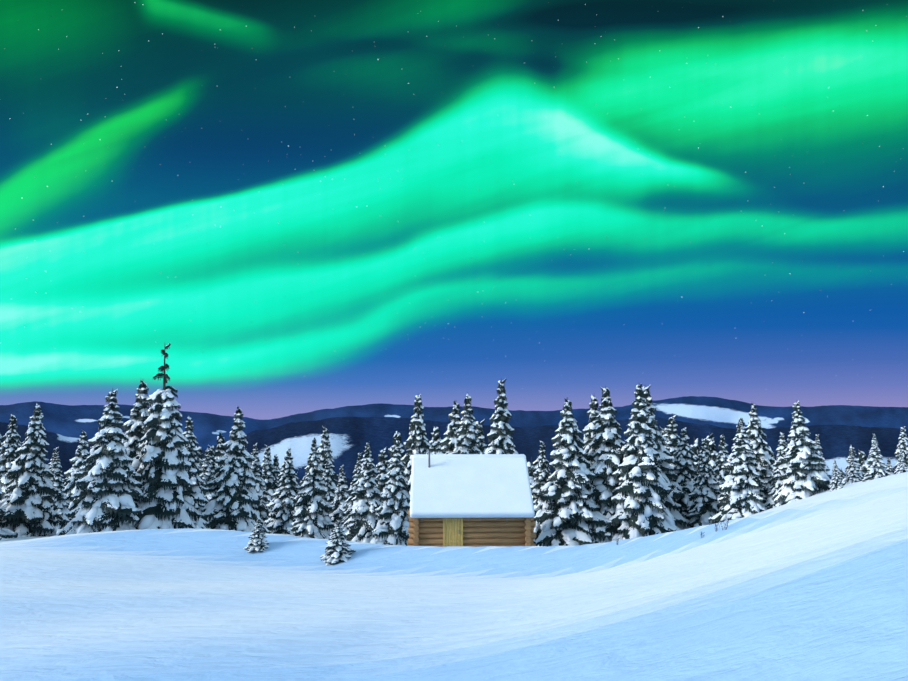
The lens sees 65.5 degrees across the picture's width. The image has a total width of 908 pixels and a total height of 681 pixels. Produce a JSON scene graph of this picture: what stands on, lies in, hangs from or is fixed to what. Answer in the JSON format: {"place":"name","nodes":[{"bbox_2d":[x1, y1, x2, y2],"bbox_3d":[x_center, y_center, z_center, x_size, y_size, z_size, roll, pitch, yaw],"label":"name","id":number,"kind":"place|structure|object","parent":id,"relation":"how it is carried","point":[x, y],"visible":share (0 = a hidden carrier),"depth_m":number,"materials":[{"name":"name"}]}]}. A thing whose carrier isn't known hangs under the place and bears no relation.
{"place":"outdoors","nodes":[
{"label":"outdoors","id":0,"kind":"place"},
{"bbox_2d":[63,472,553,495],"bbox_3d":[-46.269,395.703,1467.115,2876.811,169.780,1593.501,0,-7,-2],"label":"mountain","id":1,"kind":"structure","parent":0,"point":[349,481],"depth_m":2178.35,"materials":[{"name":"white snow"}]},
{"bbox_2d":[0,472,907,680],"bbox_3d":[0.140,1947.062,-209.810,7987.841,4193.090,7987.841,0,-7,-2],"label":"snow ground","id":2,"kind":"structure","parent":0,"point":[813,588],"depth_m":9.74,"materials":[{"name":"white snow"}]},
{"bbox_2d":[0,490,17,539],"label":"spruce","id":3,"kind":"object","parent":2,"relation":"on","point":[5,533],"visible":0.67,"depth_m":29.55,"materials":[{"name":"white plant"}]},
{"bbox_2d":[0,413,20,500],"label":"spruce","id":4,"kind":"object","parent":2,"relation":"on","point":[10,444],"visible":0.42,"depth_m":34.38,"materials":[{"name":"white plant"}]},
{"bbox_2d":[0,403,60,536],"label":"spruce","id":5,"kind":"object","parent":2,"relation":"on","point":[27,502],"visible":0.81,"depth_m":31.44,"materials":[{"name":"white plant"}]},
{"bbox_2d":[48,446,62,480],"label":"spruce","id":6,"kind":"object","parent":2,"relation":"on","point":[52,458],"visible":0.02,"depth_m":48.81,"materials":[{"name":"white plant"}]},
{"bbox_2d":[50,452,71,528],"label":"spruce","id":7,"kind":"object","parent":2,"relation":"on","point":[62,503],"visible":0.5,"depth_m":42.99,"materials":[{"name":"white plant"}]},
{"bbox_2d":[62,430,88,517],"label":"spruce","id":8,"kind":"object","parent":2,"relation":"on","point":[82,454],"visible":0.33,"depth_m":47.29,"materials":[{"name":"white plant"}]},
{"bbox_2d":[55,388,143,535],"bbox_3d":[-15.112,5.912,30.735,3.950,7.693,3.680,2,-8,-16],"label":"spruce","id":9,"kind":"object","parent":2,"relation":"on","point":[109,492],"visible":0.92,"depth_m":30.09,"materials":[{"name":"white plant"}]},
{"bbox_2d":[120,380,151,471],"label":"spruce","id":10,"kind":"object","parent":2,"relation":"on","point":[134,434],"visible":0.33,"depth_m":33.52,"materials":[{"name":"white plant"}]},
{"bbox_2d":[134,343,199,529],"bbox_3d":[-13.535,5.133,32.818,3.677,10.186,4.016,-5,-8,28],"label":"spruce","id":11,"kind":"object","parent":2,"relation":"on","point":[165,470],"visible":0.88,"depth_m":32.08,"materials":[{"name":"white plant"}]},
{"bbox_2d":[182,416,207,528],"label":"spruce","id":12,"kind":"object","parent":2,"relation":"on","point":[198,498],"visible":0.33,"depth_m":42.13,"materials":[{"name":"white plant"}]},
{"bbox_2d":[196,446,203,475],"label":"spruce","id":13,"kind":"object","parent":2,"relation":"on","point":[199,448],"depth_m":71.42,"materials":[{"name":"white plant"}]},
{"bbox_2d":[199,448,215,504],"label":"spruce","id":14,"kind":"object","parent":2,"relation":"on","point":[206,476],"visible":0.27,"depth_m":53.58,"materials":[{"name":"white plant"}]},
{"bbox_2d":[207,445,216,479],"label":"spruce","id":15,"kind":"object","parent":2,"relation":"on","point":[212,458],"visible":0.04,"depth_m":59.48,"materials":[{"name":"white plant"}]},
{"bbox_2d":[213,432,225,476],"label":"spruce","id":16,"kind":"object","parent":2,"relation":"on","point":[220,452],"visible":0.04,"depth_m":70.43,"materials":[{"name":"white plant"}]},
{"bbox_2d":[201,406,269,533],"bbox_3d":[-10.797,7.021,34.685,3.248,7.614,3.486,-2,-7,17],"label":"spruce","id":17,"kind":"object","parent":2,"relation":"on","point":[232,503],"visible":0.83,"depth_m":34.10,"materials":[{"name":"white plant"}]},
{"bbox_2d":[244,518,268,552],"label":"young spruce","id":18,"kind":"object","parent":2,"relation":"on","point":[257,542],"visible":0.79,"depth_m":22.64,"materials":[{"name":"white plant"}]},
{"bbox_2d":[249,443,271,526],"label":"spruce","id":19,"kind":"object","parent":2,"relation":"on","point":[262,509],"visible":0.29,"depth_m":46.12,"materials":[{"name":"white plant"}]},
{"bbox_2d":[261,445,276,516],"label":"spruce","id":20,"kind":"object","parent":2,"relation":"on","point":[268,476],"visible":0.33,"depth_m":54.67,"materials":[{"name":"white plant"}]},
{"bbox_2d":[266,454,280,499],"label":"spruce","id":21,"kind":"object","parent":2,"relation":"on","point":[275,472],"visible":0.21,"depth_m":55.06,"materials":[{"name":"green plant"}]},
{"bbox_2d":[264,448,300,533],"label":"spruce","id":22,"kind":"object","parent":2,"relation":"on","point":[282,504],"visible":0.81,"depth_m":44.68,"materials":[{"name":"white plant"}]},
{"bbox_2d":[291,437,335,538],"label":"spruce","id":23,"kind":"object","parent":2,"relation":"on","point":[309,513],"visible":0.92,"depth_m":40.72,"materials":[{"name":"white plant"}]},
{"bbox_2d":[317,425,337,494],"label":"spruce","id":24,"kind":"object","parent":2,"relation":"on","point":[325,450],"visible":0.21,"depth_m":57.02,"materials":[{"name":"white plant"}]},
{"bbox_2d":[322,458,335,514],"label":"spruce","id":25,"kind":"object","parent":2,"relation":"on","point":[327,480],"visible":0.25,"depth_m":52.80,"materials":[{"name":"white plant"}]},
{"bbox_2d":[320,520,355,565],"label":"young spruce","id":26,"kind":"object","parent":2,"relation":"on","point":[338,550],"visible":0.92,"depth_m":21.39,"materials":[{"name":"white plant"}]},
{"bbox_2d":[329,465,348,528],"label":"spruce","id":27,"kind":"object","parent":2,"relation":"on","point":[338,503],"visible":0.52,"depth_m":48.33,"materials":[{"name":"white plant"}]},
{"bbox_2d":[341,452,361,532],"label":"spruce","id":28,"kind":"object","parent":2,"relation":"on","point":[348,505],"visible":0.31,"depth_m":44.51,"materials":[{"name":"white plant"}]},
{"bbox_2d":[344,443,383,541],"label":"spruce","id":29,"kind":"object","parent":2,"relation":"on","point":[362,521],"visible":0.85,"depth_m":39.76,"materials":[{"name":"white plant"}]},
{"bbox_2d":[375,447,388,500],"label":"spruce","id":30,"kind":"object","parent":2,"relation":"on","point":[382,475],"visible":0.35,"depth_m":64.11,"materials":[{"name":"white plant"}]},
{"bbox_2d":[370,440,409,545],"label":"spruce","id":31,"kind":"object","parent":2,"relation":"on","point":[391,527],"visible":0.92,"depth_m":37.50,"materials":[{"name":"white plant"}]},
{"bbox_2d":[388,430,404,470],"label":"spruce","id":32,"kind":"object","parent":2,"relation":"on","point":[397,436],"visible":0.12,"depth_m":72.33,"materials":[{"name":"white plant"}]},
{"bbox_2d":[401,394,430,509],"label":"spruce","id":33,"kind":"object","parent":2,"relation":"on","point":[416,442],"visible":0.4,"depth_m":44.76,"materials":[{"name":"white plant"}]},
{"bbox_2d":[429,427,442,453],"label":"spruce","id":34,"kind":"object","parent":2,"relation":"on","point":[434,443],"visible":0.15,"depth_m":61.85,"materials":[{"name":"white plant"}]},
{"bbox_2d":[440,400,460,453],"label":"spruce","id":35,"kind":"object","parent":2,"relation":"on","point":[449,440],"visible":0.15,"depth_m":50.02,"materials":[{"name":"white plant"}]},
{"bbox_2d":[452,393,479,453],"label":"spruce","id":36,"kind":"object","parent":2,"relation":"on","point":[468,441],"visible":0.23,"depth_m":46.83,"materials":[{"name":"white plant"}]},
{"bbox_2d":[407,451,535,546],"bbox_3d":[0.629,6.786,29.404,4.970,4.354,4.652,0,-7,-2],"label":"log cabin","id":37,"kind":"object","parent":2,"relation":"on","point":[468,532],"visible":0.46,"depth_m":27.21,"materials":[{"name":"brown wood"}]},
{"bbox_2d":[410,454,534,517],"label":"snow-covered roof","id":38,"kind":"structure","parent":37,"relation":"on","point":[470,486],"depth_m":28.01,"materials":[{"name":"white snow"}]},
{"bbox_2d":[475,419,486,453],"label":"spruce","id":39,"kind":"object","parent":2,"relation":"on","point":[482,446],"visible":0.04,"depth_m":58.38,"materials":[{"name":"white plant"}]},
{"bbox_2d":[482,379,517,453],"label":"spruce","id":40,"kind":"object","parent":2,"relation":"on","point":[500,434],"visible":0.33,"depth_m":42.22,"materials":[{"name":"white plant"}]},
{"bbox_2d":[527,457,535,484],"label":"spruce","id":41,"kind":"object","parent":2,"relation":"on","point":[531,467],"visible":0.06,"depth_m":72.48,"materials":[{"name":"white plant"}]},
{"bbox_2d":[530,441,551,539],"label":"spruce","id":42,"kind":"object","parent":2,"relation":"on","point":[541,473],"visible":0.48,"depth_m":35.93,"materials":[{"name":"white plant"}]},
{"bbox_2d":[534,397,611,546],"bbox_3d":[5.733,7.169,35.108,4.479,8.703,4.438,5,-8,-36],"label":"spruce","id":43,"kind":"object","parent":2,"relation":"on","point":[566,511],"visible":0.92,"depth_m":34.27,"materials":[{"name":"white plant"}]},
{"bbox_2d":[583,395,599,489],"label":"spruce","id":44,"kind":"object","parent":2,"relation":"on","point":[593,412],"visible":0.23,"depth_m":36.92,"materials":[{"name":"white plant"}]},
{"bbox_2d":[588,386,624,542],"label":"spruce","id":45,"kind":"object","parent":2,"relation":"on","point":[606,443],"visible":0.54,"depth_m":35.10,"materials":[{"name":"white plant"}]},
{"bbox_2d":[609,383,680,540],"bbox_3d":[8.871,6.398,34.347,3.616,8.703,3.547,2,-7,-19],"label":"spruce","id":46,"kind":"object","parent":2,"relation":"on","point":[638,493],"visible":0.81,"depth_m":33.59,"materials":[{"name":"white plant"}]},
{"bbox_2d":[659,426,666,446],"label":"spruce","id":47,"kind":"object","parent":2,"relation":"on","point":[663,431],"visible":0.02,"depth_m":54.24,"materials":[{"name":"white plant"}]},
{"bbox_2d":[642,385,690,529],"bbox_3d":[10.365,7.134,37.037,4.766,9.698,4.422,-4,-8,20],"label":"spruce","id":48,"kind":"object","parent":2,"relation":"on","point":[671,505],"visible":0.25,"depth_m":36.54,"materials":[{"name":"white plant"}]},
{"bbox_2d":[665,414,679,466],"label":"spruce","id":49,"kind":"object","parent":2,"relation":"on","point":[672,437],"visible":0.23,"depth_m":46.19,"materials":[{"name":"white plant"}]},
{"bbox_2d":[669,427,697,519],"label":"spruce","id":50,"kind":"object","parent":2,"relation":"on","point":[685,471],"visible":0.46,"depth_m":37.19,"materials":[{"name":"white plant"}]},
{"bbox_2d":[690,438,700,481],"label":"spruce","id":51,"kind":"object","parent":2,"relation":"on","point":[695,450],"visible":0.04,"depth_m":76.72,"materials":[{"name":"white plant"}]},
{"bbox_2d":[687,438,722,527],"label":"spruce","id":52,"kind":"object","parent":2,"relation":"on","point":[704,506],"visible":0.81,"depth_m":35.03,"materials":[{"name":"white plant"}]},
{"bbox_2d":[706,432,717,469],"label":"spruce","id":53,"kind":"object","parent":2,"relation":"on","point":[711,448],"visible":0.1,"depth_m":68.87,"materials":[{"name":"white plant"}]},
{"bbox_2d":[713,433,730,507],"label":"spruce","id":54,"kind":"object","parent":2,"relation":"on","point":[721,461],"visible":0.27,"depth_m":46.62,"materials":[{"name":"white plant"}]},
{"bbox_2d":[708,418,766,523],"bbox_3d":[13.348,6.384,33.015,2.898,5.563,2.953,-1,-5,9],"label":"spruce","id":55,"kind":"object","parent":2,"relation":"on","point":[742,495],"visible":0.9,"depth_m":32.54,"materials":[{"name":"white plant"}]},
{"bbox_2d":[746,402,774,503],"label":"spruce","id":56,"kind":"object","parent":2,"relation":"on","point":[761,451],"visible":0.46,"depth_m":34.27,"materials":[{"name":"white plant"}]},
{"bbox_2d":[769,446,775,470],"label":"spruce","id":57,"kind":"object","parent":2,"relation":"on","point":[772,454],"visible":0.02,"depth_m":74.31,"materials":[{"name":"white plant"}]},
{"bbox_2d":[763,432,788,509],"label":"spruce","id":58,"kind":"object","parent":2,"relation":"on","point":[776,480],"visible":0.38,"depth_m":32.30,"materials":[{"name":"white plant"}]},
{"bbox_2d":[772,401,830,507],"bbox_3d":[15.347,5.242,31.151,2.646,5.208,2.465,-2,-6,2],"label":"spruce","id":59,"kind":"object","parent":2,"relation":"on","point":[804,473],"visible":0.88,"depth_m":30.74,"materials":[{"name":"white plant"}]},
{"bbox_2d":[815,434,830,491],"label":"spruce","id":60,"kind":"object","parent":2,"relation":"on","point":[817,444],"visible":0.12,"depth_m":39.11,"materials":[{"name":"white plant"}]},
{"bbox_2d":[828,460,843,491],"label":"spruce","id":61,"kind":"object","parent":2,"relation":"on","point":[836,482],"visible":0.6,"depth_m":28.76,"materials":[{"name":"white plant"}]},
{"bbox_2d":[838,468,844,478],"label":"spruce","id":62,"kind":"object","parent":2,"relation":"on","point":[842,473],"visible":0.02,"depth_m":64.27,"materials":[{"name":"white plant"}]},
{"bbox_2d":[844,449,861,484],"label":"spruce","id":63,"kind":"object","parent":2,"relation":"on","point":[852,476],"visible":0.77,"depth_m":35.78,"materials":[{"name":"white plant"}]},
{"bbox_2d":[842,445,865,484],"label":"spruce","id":64,"kind":"object","parent":2,"relation":"on","point":[862,474],"visible":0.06,"depth_m":59.23,"materials":[{"name":"white plant"}]},
{"bbox_2d":[857,450,867,476],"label":"spruce","id":65,"kind":"object","parent":2,"relation":"on","point":[862,459],"visible":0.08,"depth_m":71.70,"materials":[{"name":"white plant"}]},
{"bbox_2d":[862,434,888,481],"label":"spruce","id":66,"kind":"object","parent":2,"relation":"on","point":[875,467],"visible":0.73,"depth_m":26.45,"materials":[{"name":"white plant"}]},
{"bbox_2d":[886,458,893,474],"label":"spruce","id":67,"kind":"object","parent":2,"relation":"on","point":[889,470],"visible":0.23,"depth_m":52.87,"materials":[{"name":"white plant"}]},
{"bbox_2d":[894,426,907,473],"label":"spruce","id":68,"kind":"object","parent":2,"relation":"on","point":[902,445],"visible":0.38,"depth_m":52.62,"materials":[{"name":"white plant"}]},
{"bbox_2d":[896,450,907,473],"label":"spruce","id":69,"kind":"object","parent":2,"relation":"on","point":[901,467],"visible":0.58,"depth_m":25.26,"materials":[{"name":"white plant"}]},
{"bbox_2d":[0,396,907,449],"bbox_3d":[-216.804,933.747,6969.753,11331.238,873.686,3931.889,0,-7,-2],"label":"hills","id":70,"kind":"structure","parent":0,"point":[73,421],"depth_m":7927.23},
{"bbox_2d":[0,417,907,478],"bbox_3d":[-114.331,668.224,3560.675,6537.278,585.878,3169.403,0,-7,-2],"label":"hills","id":71,"kind":"structure","parent":0,"point":[350,438],"depth_m":4544.45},
{"bbox_2d":[0,0,907,419],"label":"sky","id":72,"kind":"structure","parent":0,"point":[315,205],"materials":[{"name":"green"}]}
]}

